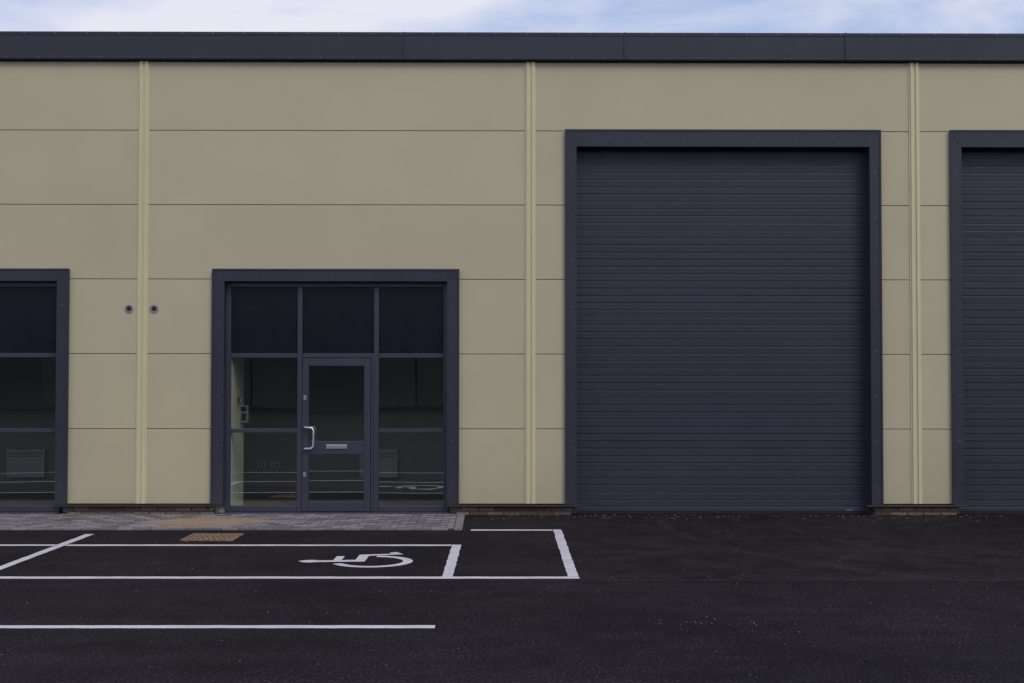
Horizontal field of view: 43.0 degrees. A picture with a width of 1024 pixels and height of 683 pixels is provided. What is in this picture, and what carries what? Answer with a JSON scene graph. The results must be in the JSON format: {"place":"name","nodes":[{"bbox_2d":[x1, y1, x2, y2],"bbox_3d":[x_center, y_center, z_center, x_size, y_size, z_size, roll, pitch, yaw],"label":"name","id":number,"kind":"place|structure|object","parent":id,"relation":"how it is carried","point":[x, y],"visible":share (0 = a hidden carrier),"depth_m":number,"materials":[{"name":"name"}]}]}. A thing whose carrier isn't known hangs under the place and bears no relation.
{"place":"outdoors","nodes":[
{"label":"outdoors","id":0,"kind":"place"},
{"bbox_2d":[0,513,456,528],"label":"pavement","id":1,"kind":"structure","parent":0,"point":[214,520],"depth_m":16.50,"materials":[{"name":"grey concrete"}]},
{"bbox_2d":[1,514,1017,680],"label":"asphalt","id":2,"kind":"structure","parent":0,"point":[640,552],"depth_m":15.20,"materials":[{"name":"black asphalt"}]},
{"bbox_2d":[0,31,1023,514],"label":"industrial building","id":3,"kind":"structure","parent":0,"point":[624,273],"depth_m":17.47,"materials":[{"name":"metal"}]},
{"bbox_2d":[6,449,45,479],"bbox_3d":[-7.638,1.936,20.442,0.600,0.490,0.106,0,-2,0],"label":"panel heater","id":4,"kind":"object","parent":3,"relation":"attached to","point":[25,463],"visible":1,"depth_m":20.39,"materials":[{"name":"white metal"}]},
{"bbox_2d":[240,405,248,422],"bbox_3d":[-3.727,1.010,18.123,0.104,0.240,0.123,0,-2,0],"label":"entry control box","id":5,"kind":"object","parent":3,"relation":"attached to","point":[244,413],"visible":1,"depth_m":18.07,"materials":[{"name":"grey plastic"}]},
{"bbox_2d":[257,462,265,466],"bbox_3d":[-3.948,1.943,20.513,0.146,0.086,0.016,0,-2,0],"label":"wall socket","id":6,"kind":"object","parent":3,"relation":"attached to","point":[261,464],"depth_m":20.51,"materials":[{"name":"white plastic"}]},
{"bbox_2d":[270,462,279,466],"bbox_3d":[-3.738,1.943,20.514,0.146,0.086,0.016,0,-2,0],"label":"wall socket","id":7,"kind":"object","parent":3,"relation":"attached to","point":[274,464],"depth_m":20.51,"materials":[{"name":"white plastic"}]},
{"bbox_2d":[359,449,397,479],"bbox_3d":[-2.098,1.941,20.471,0.600,0.490,0.106,0,-2,0],"label":"panel heater","id":8,"kind":"object","parent":3,"relation":"attached to","point":[388,463],"visible":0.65,"depth_m":20.42,"materials":[{"name":"white metal"}]},
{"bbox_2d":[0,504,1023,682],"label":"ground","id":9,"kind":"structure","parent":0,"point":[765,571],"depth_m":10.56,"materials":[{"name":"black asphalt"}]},
{"bbox_2d":[0,544,56,545],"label":"parking line","id":10,"kind":"object","parent":9,"relation":"on","point":[27,544],"visible":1,"depth_m":14.21,"materials":[{"name":"white paint"}]},
{"bbox_2d":[0,534,92,569],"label":"parking line","id":11,"kind":"object","parent":9,"relation":"on","point":[41,552],"visible":1,"depth_m":13.64,"materials":[{"name":"white paint"}]},
{"bbox_2d":[180,533,243,540],"bbox_3d":[-3.424,2.247,14.867,0.590,0.032,0.620,0,-2,0],"label":"drain grate","id":12,"kind":"object","parent":9,"relation":"on","point":[213,537],"visible":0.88,"depth_m":14.86,"materials":[{"name":"metal"}]},
{"bbox_2d":[0,625,434,627],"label":"parking line","id":13,"kind":"object","parent":9,"relation":"on","point":[217,626],"visible":1,"depth_m":9.56,"materials":[{"name":"white paint"}]},
{"bbox_2d":[0,513,464,529],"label":"kerb","id":14,"kind":"structure","parent":9,"relation":"on","point":[459,522],"depth_m":15.60,"materials":[{"name":"concrete"}]},
{"bbox_2d":[65,544,451,545],"bbox_3d":[-2.758,2.220,14.171,4.195,0.001,0.127,0,-2,0],"label":"parking line","id":15,"kind":"object","parent":9,"relation":"on","point":[251,545],"visible":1,"depth_m":14.15,"materials":[{"name":"white paint"}]},
{"bbox_2d":[0,576,579,578],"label":"parking line","id":16,"kind":"object","parent":9,"relation":"on","point":[244,577],"visible":1,"depth_m":11.88,"materials":[{"name":"white paint"}]},
{"bbox_2d":[300,552,412,566],"bbox_3d":[-1.485,2.186,12.935,1.134,0.003,0.909,1,-2,-28],"label":"wheelchair symbol","id":17,"kind":"object","parent":9,"relation":"on","point":[361,558],"visible":1,"depth_m":12.97,"materials":[{"name":"white paint"}]},
{"bbox_2d":[442,545,460,575],"bbox_3d":[-0.600,2.193,13.097,0.109,0.001,2.270,0,-2,0],"label":"parking line","id":18,"kind":"object","parent":9,"relation":"on","point":[449,568],"visible":1,"depth_m":12.93,"materials":[{"name":"white paint"}]},
{"bbox_2d":[471,529,552,530],"bbox_3d":[-0.003,2.261,15.594,0.980,0.001,0.130,0,-2,0],"label":"parking line","id":19,"kind":"object","parent":9,"relation":"on","point":[511,530],"visible":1,"depth_m":15.55,"materials":[{"name":"white paint"}]},
{"bbox_2d":[553,529,577,575],"bbox_3d":[0.554,2.213,13.813,0.109,0.001,3.690,0,-2,0],"label":"parking line","id":20,"kind":"object","parent":9,"relation":"on","point":[569,565],"visible":1,"depth_m":13.52,"materials":[{"name":"white paint"}]},
{"bbox_2d":[0,0,1023,33],"label":"sky","id":21,"kind":"structure","parent":0,"point":[568,16],"materials":[{"name":"blue"}]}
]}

